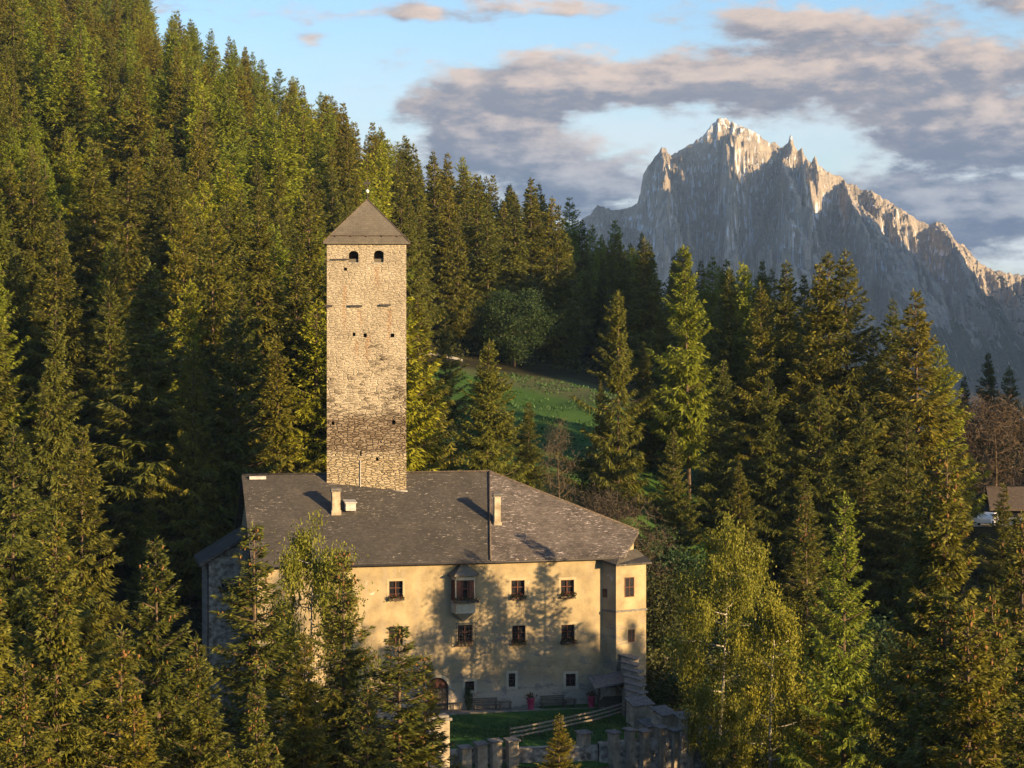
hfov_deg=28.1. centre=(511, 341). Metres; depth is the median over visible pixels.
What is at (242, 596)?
spruce tree
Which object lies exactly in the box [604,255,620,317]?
spruce tree
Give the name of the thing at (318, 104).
larch tree
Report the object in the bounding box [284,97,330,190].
larch tree
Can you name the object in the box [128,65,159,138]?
larch tree
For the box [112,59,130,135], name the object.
spruce tree
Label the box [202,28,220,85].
larch tree
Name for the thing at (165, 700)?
spruce tree
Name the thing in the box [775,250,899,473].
spruce tree
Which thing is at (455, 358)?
path
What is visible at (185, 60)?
larch tree
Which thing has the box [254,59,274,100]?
larch tree
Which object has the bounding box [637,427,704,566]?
spruce tree
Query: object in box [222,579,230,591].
window
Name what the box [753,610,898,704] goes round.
shrub
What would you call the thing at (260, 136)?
larch tree
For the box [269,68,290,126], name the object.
larch tree
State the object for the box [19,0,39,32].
larch tree
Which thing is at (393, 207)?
spruce tree
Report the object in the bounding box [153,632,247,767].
spruce tree
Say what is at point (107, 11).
larch tree
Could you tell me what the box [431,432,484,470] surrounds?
shrub
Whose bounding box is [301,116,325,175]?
spruce tree
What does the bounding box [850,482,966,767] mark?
spruce tree
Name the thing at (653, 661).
shrub
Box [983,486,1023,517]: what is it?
farm house
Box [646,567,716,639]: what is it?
shrub
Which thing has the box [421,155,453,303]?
spruce tree
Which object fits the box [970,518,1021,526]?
road
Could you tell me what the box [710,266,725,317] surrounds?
larch tree
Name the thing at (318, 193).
spruce tree
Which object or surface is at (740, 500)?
spruce tree
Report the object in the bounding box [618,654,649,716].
stepped wall
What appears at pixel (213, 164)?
spruce tree
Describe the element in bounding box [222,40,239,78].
larch tree
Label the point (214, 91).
larch tree
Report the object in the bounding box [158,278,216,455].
larch tree
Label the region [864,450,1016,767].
spruce tree
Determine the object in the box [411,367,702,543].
meadow grass
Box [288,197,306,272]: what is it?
spruce tree
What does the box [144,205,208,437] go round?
spruce tree
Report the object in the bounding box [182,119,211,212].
spruce tree
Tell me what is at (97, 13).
larch tree
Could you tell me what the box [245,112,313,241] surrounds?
larch tree
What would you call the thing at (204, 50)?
larch tree
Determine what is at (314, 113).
larch tree
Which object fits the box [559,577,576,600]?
window
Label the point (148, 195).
spruce tree
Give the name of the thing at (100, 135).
larch tree
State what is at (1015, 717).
spruce tree
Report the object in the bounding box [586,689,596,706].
flower vase
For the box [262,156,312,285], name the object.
spruce tree
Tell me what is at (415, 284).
spruce tree
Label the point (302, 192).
larch tree
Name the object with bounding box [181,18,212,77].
larch tree
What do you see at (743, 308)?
larch tree
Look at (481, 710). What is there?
terrace
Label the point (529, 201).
spruce tree
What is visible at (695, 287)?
spruce tree
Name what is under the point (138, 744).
spruce tree
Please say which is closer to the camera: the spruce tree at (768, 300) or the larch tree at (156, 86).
the spruce tree at (768, 300)
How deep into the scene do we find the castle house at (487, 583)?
181.13 m
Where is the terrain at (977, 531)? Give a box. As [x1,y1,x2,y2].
[950,527,1023,583]
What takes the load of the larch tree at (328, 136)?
on the ground at (559, 398)
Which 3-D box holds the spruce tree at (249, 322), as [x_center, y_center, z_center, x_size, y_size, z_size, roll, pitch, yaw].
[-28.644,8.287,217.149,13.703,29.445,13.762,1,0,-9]
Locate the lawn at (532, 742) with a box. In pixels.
[405,703,638,767]
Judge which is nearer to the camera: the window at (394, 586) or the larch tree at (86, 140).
the window at (394, 586)
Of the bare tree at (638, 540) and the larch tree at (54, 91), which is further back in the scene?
the larch tree at (54, 91)
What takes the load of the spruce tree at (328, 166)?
on the ground at (559, 398)
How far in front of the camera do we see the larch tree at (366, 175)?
353.35 m
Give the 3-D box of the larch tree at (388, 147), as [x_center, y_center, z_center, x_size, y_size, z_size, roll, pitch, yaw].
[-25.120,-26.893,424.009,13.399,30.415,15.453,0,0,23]
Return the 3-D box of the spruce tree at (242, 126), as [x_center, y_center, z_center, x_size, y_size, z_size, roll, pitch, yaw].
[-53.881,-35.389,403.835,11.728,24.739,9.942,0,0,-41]
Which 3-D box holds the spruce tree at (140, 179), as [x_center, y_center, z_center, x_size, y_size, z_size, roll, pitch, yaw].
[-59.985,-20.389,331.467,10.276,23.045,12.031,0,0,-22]
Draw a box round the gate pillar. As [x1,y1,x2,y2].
[422,713,451,767]
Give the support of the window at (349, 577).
in the castle house at (487, 583)
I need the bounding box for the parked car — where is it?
[977,512,998,525]
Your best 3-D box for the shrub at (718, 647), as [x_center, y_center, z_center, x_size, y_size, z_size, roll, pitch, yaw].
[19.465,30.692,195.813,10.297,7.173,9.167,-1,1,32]
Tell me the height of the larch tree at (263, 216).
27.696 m
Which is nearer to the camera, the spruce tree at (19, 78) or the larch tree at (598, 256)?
the spruce tree at (19, 78)
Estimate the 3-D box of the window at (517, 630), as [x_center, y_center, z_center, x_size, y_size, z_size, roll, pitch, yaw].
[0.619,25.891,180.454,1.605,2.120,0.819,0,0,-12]
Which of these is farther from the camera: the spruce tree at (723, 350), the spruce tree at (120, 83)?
the spruce tree at (120, 83)
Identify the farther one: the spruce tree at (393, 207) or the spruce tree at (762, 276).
the spruce tree at (393, 207)
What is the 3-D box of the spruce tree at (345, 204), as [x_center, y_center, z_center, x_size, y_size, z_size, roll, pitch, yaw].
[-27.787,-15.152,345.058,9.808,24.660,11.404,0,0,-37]
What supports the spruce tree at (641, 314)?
on the ground at (559, 398)
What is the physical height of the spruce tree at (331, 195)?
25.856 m
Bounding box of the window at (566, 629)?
[559,622,576,645]
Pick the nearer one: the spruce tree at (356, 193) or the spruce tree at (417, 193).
the spruce tree at (356, 193)
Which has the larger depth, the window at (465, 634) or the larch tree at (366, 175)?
the larch tree at (366, 175)
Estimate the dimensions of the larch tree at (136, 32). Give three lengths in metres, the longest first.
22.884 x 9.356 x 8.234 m
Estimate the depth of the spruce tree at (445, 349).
259.85 m
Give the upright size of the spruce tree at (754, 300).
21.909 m
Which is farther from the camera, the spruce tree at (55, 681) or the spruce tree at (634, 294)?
the spruce tree at (634, 294)
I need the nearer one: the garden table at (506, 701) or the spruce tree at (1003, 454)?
the garden table at (506, 701)
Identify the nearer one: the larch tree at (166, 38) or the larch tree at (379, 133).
the larch tree at (379, 133)
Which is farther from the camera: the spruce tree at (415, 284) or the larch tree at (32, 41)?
the larch tree at (32, 41)
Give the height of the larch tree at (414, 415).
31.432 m
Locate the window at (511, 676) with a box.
[506,671,517,689]
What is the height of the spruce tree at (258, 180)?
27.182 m
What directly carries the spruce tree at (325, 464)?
on the ground at (559, 398)
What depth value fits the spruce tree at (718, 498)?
225.22 m
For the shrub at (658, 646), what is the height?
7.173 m
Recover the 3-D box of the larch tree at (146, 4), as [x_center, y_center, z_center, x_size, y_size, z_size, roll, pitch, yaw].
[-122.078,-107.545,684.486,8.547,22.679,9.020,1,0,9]
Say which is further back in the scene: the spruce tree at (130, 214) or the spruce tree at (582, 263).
the spruce tree at (582, 263)
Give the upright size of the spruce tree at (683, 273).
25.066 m
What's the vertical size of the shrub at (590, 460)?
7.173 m
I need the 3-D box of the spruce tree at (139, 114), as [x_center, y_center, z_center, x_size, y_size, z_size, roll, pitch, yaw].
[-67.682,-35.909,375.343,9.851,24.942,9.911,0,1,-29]
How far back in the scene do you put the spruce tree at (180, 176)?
291.14 m
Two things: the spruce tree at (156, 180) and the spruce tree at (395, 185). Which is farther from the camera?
the spruce tree at (395, 185)
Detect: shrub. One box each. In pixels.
[430,413,475,459]
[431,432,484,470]
[463,684,472,709]
[549,447,657,497]
[629,521,700,587]
[639,545,734,615]
[643,644,735,711]
[644,666,733,712]
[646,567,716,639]
[646,603,723,656]
[646,627,686,691]
[648,639,740,705]
[660,628,761,672]
[707,648,796,708]
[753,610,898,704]
[823,604,900,677]
[829,756,870,767]
[841,654,912,725]
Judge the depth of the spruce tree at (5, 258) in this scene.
239.22 m
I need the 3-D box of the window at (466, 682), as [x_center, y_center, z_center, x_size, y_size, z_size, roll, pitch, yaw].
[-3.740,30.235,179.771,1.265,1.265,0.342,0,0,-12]
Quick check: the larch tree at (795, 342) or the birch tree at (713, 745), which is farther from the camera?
the larch tree at (795, 342)
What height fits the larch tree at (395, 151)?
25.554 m
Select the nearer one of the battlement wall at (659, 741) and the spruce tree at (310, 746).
the spruce tree at (310, 746)
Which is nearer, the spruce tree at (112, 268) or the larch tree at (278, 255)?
the spruce tree at (112, 268)
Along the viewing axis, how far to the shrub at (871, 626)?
198.70 m
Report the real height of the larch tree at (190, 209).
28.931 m
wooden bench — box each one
[473,697,497,710]
[540,695,564,707]
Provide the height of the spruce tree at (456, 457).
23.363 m
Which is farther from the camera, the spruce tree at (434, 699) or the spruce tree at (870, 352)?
the spruce tree at (870, 352)
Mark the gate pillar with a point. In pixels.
(446, 728)
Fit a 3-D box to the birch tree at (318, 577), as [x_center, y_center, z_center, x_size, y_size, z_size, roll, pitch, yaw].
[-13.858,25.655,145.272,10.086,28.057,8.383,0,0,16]
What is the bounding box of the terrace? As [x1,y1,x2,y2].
[422,707,604,714]
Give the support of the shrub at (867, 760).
on the ground at (559, 398)
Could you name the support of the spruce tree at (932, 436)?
on the ground at (559, 398)
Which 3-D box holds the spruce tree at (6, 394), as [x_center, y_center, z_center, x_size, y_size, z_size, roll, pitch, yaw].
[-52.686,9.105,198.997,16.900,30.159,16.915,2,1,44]
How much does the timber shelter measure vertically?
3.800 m
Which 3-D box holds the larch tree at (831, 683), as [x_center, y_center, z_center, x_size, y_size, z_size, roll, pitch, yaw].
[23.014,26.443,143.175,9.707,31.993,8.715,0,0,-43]
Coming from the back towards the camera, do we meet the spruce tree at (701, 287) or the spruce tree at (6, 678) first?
the spruce tree at (701, 287)
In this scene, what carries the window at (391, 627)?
in the castle house at (487, 583)
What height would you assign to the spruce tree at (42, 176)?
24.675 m
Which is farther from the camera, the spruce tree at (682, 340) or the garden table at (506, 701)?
the spruce tree at (682, 340)
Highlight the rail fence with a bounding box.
[510,701,625,741]
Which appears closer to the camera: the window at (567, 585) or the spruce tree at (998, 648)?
the spruce tree at (998, 648)
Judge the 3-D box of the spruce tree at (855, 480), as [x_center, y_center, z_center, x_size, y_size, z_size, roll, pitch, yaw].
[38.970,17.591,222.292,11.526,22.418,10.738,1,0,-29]
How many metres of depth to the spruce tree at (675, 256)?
419.80 m
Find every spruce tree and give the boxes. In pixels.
[0,0,41,122]
[0,40,40,143]
[0,44,28,144]
[0,64,15,138]
[0,71,27,177]
[0,85,24,212]
[0,160,39,327]
[0,189,35,391]
[0,247,41,430]
[0,319,61,556]
[0,420,116,746]
[0,510,112,767]
[0,587,55,767]
[0,655,65,767]
[1,301,113,578]
[3,335,27,450]
[6,145,48,259]
[7,150,79,338]
[7,222,106,470]
[13,266,36,383]
[15,29,34,119]
[16,426,145,713]
[18,211,97,394]
[27,372,77,553]
[35,158,76,265]
[36,17,96,133]
[38,203,80,331]
[43,49,108,185]
[52,127,74,196]
[56,32,111,135]
[60,140,134,358]
[67,624,167,767]
[70,281,170,489]
[73,159,174,361]
[73,192,124,287]
[81,230,135,426]
[83,258,247,567]
[85,257,145,378]
[89,37,131,169]
[91,383,131,524]
[96,139,114,194]
[98,534,234,767]
[100,62,166,214]
[107,177,141,270]
[109,59,127,149]
[110,683,158,767]
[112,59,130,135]
[116,145,150,268]
[120,79,150,172]
[121,475,178,609]
[124,340,234,607]
[129,129,191,268]
[129,155,161,268]
[137,155,164,223]
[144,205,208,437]
[145,161,190,322]
[149,308,292,540]
[153,157,191,255]
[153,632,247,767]
[154,46,186,161]
[164,66,197,172]
[166,205,224,336]
[167,66,201,180]
[167,206,275,448]
[180,98,229,210]
[180,127,203,202]
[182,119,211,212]
[184,521,309,767]
[187,159,218,224]
[194,108,226,193]
[201,282,272,520]
[210,200,244,291]
[213,203,229,266]
[218,187,256,323]
[225,197,298,391]
[227,255,326,474]
[228,681,285,767]
[229,88,252,161]
[235,100,255,204]
[239,633,337,767]
[245,159,290,243]
[247,333,322,472]
[255,190,326,377]
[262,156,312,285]
[268,206,410,408]
[272,212,300,285]
[280,95,301,172]
[285,229,305,296]
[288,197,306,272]
[291,549,389,767]
[292,172,337,284]
[298,160,306,205]
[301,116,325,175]
[311,435,407,472]
[315,313,326,392]
[320,112,365,210]
[320,143,343,225]
[323,165,346,238]
[330,179,354,227]
[335,121,368,217]
[336,623,449,767]
[337,683,396,767]
[346,173,362,213]
[369,652,466,767]
[381,177,399,225]
[389,185,436,305]
[390,139,418,221]
[390,153,406,222]
[392,143,444,302]
[400,196,445,360]
[406,205,441,338]
[406,293,471,470]
[408,167,433,229]
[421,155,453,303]
[426,179,472,319]
[432,312,471,431]
[434,205,483,340]
[448,338,535,487]
[450,167,508,273]
[455,210,518,343]
[455,260,474,333]
[458,175,496,293]
[458,197,474,257]
[469,193,510,287]
[486,194,542,336]
[496,200,512,267]
[502,401,562,491]
[507,184,545,278]
[509,177,559,322]
[512,199,546,326]
[530,198,594,341]
[532,275,567,351]
[534,714,581,767]
[535,205,592,361]
[553,289,660,520]
[562,238,589,336]
[573,219,603,312]
[582,257,613,356]
[588,381,612,476]
[590,251,638,369]
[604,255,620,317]
[608,237,681,376]
[619,243,636,294]
[620,241,677,377]
[622,342,666,467]
[634,233,646,276]
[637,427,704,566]
[641,307,697,464]
[647,252,660,306]
[660,257,675,312]
[662,259,681,342]
[664,275,676,316]
[668,252,679,296]
[669,254,711,383]
[671,291,706,384]
[674,257,697,301]
[681,359,760,540]
[695,280,705,363]
[698,259,752,395]
[699,266,759,487]
[709,460,782,621]
[711,279,796,506]
[716,374,816,575]
[722,733,749,767]
[740,278,754,349]
[744,287,772,359]
[745,261,782,374]
[757,473,846,631]
[759,493,846,767]
[760,277,774,337]
[761,261,891,515]
[764,261,813,468]
[771,384,869,580]
[773,248,935,547]
[774,272,795,346]
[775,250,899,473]
[785,693,838,767]
[789,274,811,383]
[831,401,898,592]
[839,408,945,622]
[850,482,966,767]
[860,288,992,558]
[860,335,882,408]
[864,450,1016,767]
[865,299,924,497]
[893,587,1005,767]
[926,597,1020,767]
[948,376,979,459]
[948,511,1023,762]
[954,584,1023,767]
[956,351,1003,467]
[957,483,1023,660]
[971,365,1023,477]
[977,401,1022,483]
[998,635,1023,767]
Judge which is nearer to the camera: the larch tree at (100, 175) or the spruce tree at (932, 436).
the spruce tree at (932, 436)
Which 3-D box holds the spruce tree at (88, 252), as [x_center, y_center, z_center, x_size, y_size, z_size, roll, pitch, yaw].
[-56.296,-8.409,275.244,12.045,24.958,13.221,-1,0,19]
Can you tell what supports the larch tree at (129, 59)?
on the ground at (559, 398)
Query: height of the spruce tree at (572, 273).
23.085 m
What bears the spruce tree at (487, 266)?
on the ground at (559, 398)
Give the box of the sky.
[149,0,1023,274]
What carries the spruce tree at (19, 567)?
on the ground at (559, 398)
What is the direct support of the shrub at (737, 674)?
on the ground at (559, 398)
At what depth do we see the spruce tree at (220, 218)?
291.76 m
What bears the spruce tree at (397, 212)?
on the ground at (559, 398)
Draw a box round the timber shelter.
[588,671,624,710]
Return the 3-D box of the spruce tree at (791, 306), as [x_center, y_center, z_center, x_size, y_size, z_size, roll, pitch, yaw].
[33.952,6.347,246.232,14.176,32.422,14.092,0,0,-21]
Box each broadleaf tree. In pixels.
[461,282,565,366]
[468,318,500,355]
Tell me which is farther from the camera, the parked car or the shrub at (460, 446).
the parked car
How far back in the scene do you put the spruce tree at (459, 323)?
346.61 m
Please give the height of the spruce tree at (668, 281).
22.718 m
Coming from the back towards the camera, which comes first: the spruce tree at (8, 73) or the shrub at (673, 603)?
the spruce tree at (8, 73)
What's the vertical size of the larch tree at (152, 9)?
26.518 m
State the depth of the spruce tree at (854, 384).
234.89 m
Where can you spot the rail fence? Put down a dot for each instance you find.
(574, 719)
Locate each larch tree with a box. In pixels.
[0,59,36,157]
[0,127,27,241]
[0,262,39,481]
[6,0,52,115]
[15,102,60,203]
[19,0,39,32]
[21,57,38,111]
[24,46,84,184]
[26,157,72,262]
[27,127,46,192]
[27,377,75,493]
[28,0,69,84]
[38,11,66,56]
[43,18,115,150]
[54,126,86,249]
[56,136,106,250]
[66,165,93,273]
[67,27,111,114]
[70,148,128,273]
[72,0,94,35]
[81,258,136,350]
[87,36,113,108]
[89,241,135,364]
[91,5,117,66]
[96,0,122,29]
[100,0,113,29]
[103,89,149,189]
[104,23,150,115]
[115,0,149,28]
[118,24,146,83]
[121,318,179,511]
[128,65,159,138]
[131,0,155,51]
[132,29,148,67]
[137,0,159,27]
[138,129,169,187]
[141,0,160,37]
[146,36,190,145]
[148,11,163,59]
[152,70,166,137]
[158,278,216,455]
[160,11,181,72]
[160,192,208,321]
[161,17,174,54]
[170,85,240,185]
[176,179,236,322]
[177,30,199,70]
[177,70,222,185]
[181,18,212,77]
[181,53,207,97]
[191,54,211,87]
[192,25,213,73]
[192,143,259,255]
[199,46,227,104]
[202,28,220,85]
[204,159,248,263]
[207,73,242,150]
[211,58,251,181]
[220,305,265,413]
[221,50,250,101]
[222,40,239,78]
[233,59,247,93]
[234,106,274,208]
[243,120,271,204]
[245,51,260,113]
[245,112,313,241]
[248,70,279,127]
[248,224,304,333]
[249,130,303,239]
[249,209,285,316]
[251,111,297,208]
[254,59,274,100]
[259,101,278,148]
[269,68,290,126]
[273,299,326,472]
[278,76,300,109]
[281,229,326,311]
[284,93,303,124]
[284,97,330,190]
[287,189,306,252]
[294,77,301,104]
[298,134,340,229]
[300,104,328,179]
[313,92,324,123]
[313,249,326,303]
[317,103,338,170]
[339,153,387,216]
[352,185,415,322]
[368,131,382,159]
[368,139,399,202]
[369,142,395,222]
[372,141,406,194]
[390,141,400,168]
[406,284,449,470]
[452,156,473,210]
[466,172,479,203]
[501,193,510,221]
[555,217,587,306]
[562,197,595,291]
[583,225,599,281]
[591,237,606,279]
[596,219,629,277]
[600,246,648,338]
[641,245,725,499]
[695,256,723,364]
[704,259,777,419]
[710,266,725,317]
[732,270,745,301]
[775,491,909,767]
[781,319,801,381]
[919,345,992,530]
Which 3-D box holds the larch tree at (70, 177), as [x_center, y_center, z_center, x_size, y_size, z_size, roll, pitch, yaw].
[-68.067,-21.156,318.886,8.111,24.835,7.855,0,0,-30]
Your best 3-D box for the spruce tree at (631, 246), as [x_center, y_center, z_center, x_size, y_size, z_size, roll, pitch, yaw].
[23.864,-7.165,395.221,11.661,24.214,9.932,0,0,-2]
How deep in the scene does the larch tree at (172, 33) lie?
632.75 m
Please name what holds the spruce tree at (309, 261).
on the ground at (559, 398)
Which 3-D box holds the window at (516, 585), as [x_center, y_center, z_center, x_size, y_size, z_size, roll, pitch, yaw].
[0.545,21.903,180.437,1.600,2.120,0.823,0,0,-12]
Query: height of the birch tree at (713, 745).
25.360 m
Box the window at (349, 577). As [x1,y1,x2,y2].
[336,577,354,598]
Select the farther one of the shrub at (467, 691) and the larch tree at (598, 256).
the larch tree at (598, 256)
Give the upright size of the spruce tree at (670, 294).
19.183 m
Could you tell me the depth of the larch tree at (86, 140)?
310.91 m
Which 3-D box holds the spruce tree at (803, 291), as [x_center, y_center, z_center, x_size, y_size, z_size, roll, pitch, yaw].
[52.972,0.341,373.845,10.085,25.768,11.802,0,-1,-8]
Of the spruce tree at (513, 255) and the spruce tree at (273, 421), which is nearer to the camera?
the spruce tree at (273, 421)
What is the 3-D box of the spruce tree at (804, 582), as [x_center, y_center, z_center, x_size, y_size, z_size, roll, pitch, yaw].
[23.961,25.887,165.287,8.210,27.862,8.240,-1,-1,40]
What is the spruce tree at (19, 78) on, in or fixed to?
on the ground at (559, 398)
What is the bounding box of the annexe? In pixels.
[194,526,248,722]
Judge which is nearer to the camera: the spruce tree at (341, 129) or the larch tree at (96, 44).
the spruce tree at (341, 129)
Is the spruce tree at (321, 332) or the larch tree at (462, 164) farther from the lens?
the larch tree at (462, 164)
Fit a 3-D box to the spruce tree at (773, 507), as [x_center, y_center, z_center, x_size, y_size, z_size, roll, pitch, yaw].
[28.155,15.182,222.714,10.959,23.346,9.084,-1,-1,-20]
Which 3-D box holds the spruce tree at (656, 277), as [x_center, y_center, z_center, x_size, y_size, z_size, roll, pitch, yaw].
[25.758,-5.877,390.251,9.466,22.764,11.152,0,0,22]
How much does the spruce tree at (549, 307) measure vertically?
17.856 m
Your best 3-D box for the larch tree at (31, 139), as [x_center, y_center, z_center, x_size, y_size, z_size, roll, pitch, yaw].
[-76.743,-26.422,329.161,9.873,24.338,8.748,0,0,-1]
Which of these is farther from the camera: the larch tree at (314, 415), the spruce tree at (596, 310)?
the spruce tree at (596, 310)
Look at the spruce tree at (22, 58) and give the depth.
398.77 m
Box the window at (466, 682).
[463,679,476,693]
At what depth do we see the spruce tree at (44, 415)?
204.12 m
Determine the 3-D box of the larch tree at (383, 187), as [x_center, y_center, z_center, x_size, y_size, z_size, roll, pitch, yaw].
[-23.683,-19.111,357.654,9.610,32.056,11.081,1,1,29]
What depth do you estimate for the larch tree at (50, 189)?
278.57 m
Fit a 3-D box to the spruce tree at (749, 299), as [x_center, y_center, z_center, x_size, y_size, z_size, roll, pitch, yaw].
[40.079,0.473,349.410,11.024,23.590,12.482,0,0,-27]
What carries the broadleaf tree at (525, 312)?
on the ground at (559, 398)
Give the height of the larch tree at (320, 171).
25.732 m
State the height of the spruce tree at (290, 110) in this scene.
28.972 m
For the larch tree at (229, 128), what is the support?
on the ground at (559, 398)
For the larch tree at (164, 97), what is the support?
on the ground at (559, 398)
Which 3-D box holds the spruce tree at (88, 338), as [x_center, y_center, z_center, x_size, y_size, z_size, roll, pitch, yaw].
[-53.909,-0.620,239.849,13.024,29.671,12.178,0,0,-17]
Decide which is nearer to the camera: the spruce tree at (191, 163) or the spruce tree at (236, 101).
the spruce tree at (191, 163)
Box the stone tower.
[323,179,409,491]
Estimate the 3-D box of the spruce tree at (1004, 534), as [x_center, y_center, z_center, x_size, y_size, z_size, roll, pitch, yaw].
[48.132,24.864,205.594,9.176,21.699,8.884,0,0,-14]
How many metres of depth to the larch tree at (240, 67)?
555.15 m
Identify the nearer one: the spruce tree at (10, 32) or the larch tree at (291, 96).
the spruce tree at (10, 32)
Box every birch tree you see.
[250,507,389,767]
[659,512,788,767]
[719,575,831,767]
[858,643,910,767]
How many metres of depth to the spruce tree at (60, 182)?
357.68 m
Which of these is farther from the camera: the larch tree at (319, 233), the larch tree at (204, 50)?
the larch tree at (204, 50)
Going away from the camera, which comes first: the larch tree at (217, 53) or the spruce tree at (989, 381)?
the spruce tree at (989, 381)
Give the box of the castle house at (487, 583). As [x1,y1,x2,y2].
[235,470,651,736]
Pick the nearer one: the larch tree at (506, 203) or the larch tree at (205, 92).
the larch tree at (205, 92)
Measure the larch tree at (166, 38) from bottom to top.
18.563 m
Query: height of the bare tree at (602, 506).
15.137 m
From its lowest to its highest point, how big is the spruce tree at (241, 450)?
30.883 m
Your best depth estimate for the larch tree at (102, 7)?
649.42 m
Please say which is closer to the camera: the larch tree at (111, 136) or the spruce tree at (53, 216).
the spruce tree at (53, 216)
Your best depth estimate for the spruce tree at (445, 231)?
365.58 m
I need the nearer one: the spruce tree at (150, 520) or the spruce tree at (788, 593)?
the spruce tree at (150, 520)
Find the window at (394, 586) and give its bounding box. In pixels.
[387,578,404,602]
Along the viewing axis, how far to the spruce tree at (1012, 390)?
325.42 m
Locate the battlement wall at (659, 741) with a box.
[450,695,711,767]
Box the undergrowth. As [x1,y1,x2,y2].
[7,207,1023,767]
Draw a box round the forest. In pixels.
[0,0,778,330]
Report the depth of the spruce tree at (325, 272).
234.94 m
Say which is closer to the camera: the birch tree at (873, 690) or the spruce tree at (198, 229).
the birch tree at (873, 690)
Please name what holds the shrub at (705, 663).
on the ground at (559, 398)
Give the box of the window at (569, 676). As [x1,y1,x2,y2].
[564,671,577,688]
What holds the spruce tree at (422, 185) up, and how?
on the ground at (559, 398)
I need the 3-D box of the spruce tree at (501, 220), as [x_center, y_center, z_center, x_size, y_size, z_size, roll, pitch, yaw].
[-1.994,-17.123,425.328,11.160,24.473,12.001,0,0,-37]
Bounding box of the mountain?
[566,118,1023,382]
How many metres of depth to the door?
179.32 m
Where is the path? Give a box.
[406,353,462,360]
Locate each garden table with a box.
[449,702,462,711]
[498,700,511,709]
[563,698,576,707]
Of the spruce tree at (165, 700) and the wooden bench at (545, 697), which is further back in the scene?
the wooden bench at (545, 697)
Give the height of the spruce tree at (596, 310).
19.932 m
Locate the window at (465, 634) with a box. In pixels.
[456,623,475,646]
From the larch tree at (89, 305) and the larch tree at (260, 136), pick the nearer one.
the larch tree at (89, 305)
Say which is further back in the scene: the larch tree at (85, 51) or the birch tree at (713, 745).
the larch tree at (85, 51)
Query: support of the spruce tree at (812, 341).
on the ground at (559, 398)
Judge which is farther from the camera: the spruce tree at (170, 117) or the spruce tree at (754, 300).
the spruce tree at (170, 117)
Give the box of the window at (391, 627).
[389,626,401,644]
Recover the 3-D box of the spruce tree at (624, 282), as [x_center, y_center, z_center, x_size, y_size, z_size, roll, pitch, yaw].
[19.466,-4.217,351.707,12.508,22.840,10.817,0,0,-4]
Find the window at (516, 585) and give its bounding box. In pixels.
[509,578,526,601]
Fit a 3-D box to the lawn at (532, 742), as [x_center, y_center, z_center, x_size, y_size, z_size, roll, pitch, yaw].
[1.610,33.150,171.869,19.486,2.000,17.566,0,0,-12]
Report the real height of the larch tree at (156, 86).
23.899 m
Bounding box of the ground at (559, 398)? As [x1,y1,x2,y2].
[3,0,1023,767]
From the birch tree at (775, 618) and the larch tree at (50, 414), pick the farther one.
the larch tree at (50, 414)
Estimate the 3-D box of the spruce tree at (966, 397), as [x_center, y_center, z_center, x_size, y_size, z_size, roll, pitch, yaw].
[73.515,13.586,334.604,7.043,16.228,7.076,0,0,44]
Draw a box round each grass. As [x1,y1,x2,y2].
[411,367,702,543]
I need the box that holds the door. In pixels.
[427,678,447,710]
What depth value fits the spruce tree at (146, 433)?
202.41 m
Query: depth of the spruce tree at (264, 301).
235.31 m
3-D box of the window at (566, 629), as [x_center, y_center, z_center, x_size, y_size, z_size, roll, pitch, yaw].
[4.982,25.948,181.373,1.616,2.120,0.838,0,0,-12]
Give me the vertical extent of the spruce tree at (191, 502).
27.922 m
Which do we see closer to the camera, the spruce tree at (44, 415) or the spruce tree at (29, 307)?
the spruce tree at (44, 415)
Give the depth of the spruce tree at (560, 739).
149.60 m
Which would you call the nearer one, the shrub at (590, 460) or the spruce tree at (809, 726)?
the spruce tree at (809, 726)
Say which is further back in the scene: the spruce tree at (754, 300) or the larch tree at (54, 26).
the larch tree at (54, 26)
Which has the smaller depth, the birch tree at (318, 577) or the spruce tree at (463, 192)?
the birch tree at (318, 577)
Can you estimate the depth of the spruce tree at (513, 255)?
364.04 m
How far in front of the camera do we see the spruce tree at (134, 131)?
353.87 m
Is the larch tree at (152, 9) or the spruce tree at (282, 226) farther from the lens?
the larch tree at (152, 9)
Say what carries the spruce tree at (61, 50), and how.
on the ground at (559, 398)
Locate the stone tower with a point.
(366, 242)
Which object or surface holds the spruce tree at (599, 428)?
on the ground at (559, 398)
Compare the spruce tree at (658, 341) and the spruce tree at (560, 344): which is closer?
the spruce tree at (658, 341)
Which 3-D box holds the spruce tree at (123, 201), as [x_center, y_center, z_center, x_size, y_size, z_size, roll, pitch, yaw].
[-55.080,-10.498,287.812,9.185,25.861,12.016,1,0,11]
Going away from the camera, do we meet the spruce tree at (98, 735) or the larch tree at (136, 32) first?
the spruce tree at (98, 735)
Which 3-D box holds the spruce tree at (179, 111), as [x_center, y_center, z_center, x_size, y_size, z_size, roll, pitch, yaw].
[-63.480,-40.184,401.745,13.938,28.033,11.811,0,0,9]
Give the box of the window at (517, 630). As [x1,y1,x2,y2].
[510,623,527,646]
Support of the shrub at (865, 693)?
on the ground at (559, 398)
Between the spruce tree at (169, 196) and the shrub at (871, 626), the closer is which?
the shrub at (871, 626)
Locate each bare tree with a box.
[535,416,585,501]
[568,478,655,557]
[605,492,689,609]
[949,388,1023,511]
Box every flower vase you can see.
[524,692,536,709]
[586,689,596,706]
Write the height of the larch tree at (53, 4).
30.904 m
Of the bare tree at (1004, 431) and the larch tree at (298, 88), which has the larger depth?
the larch tree at (298, 88)

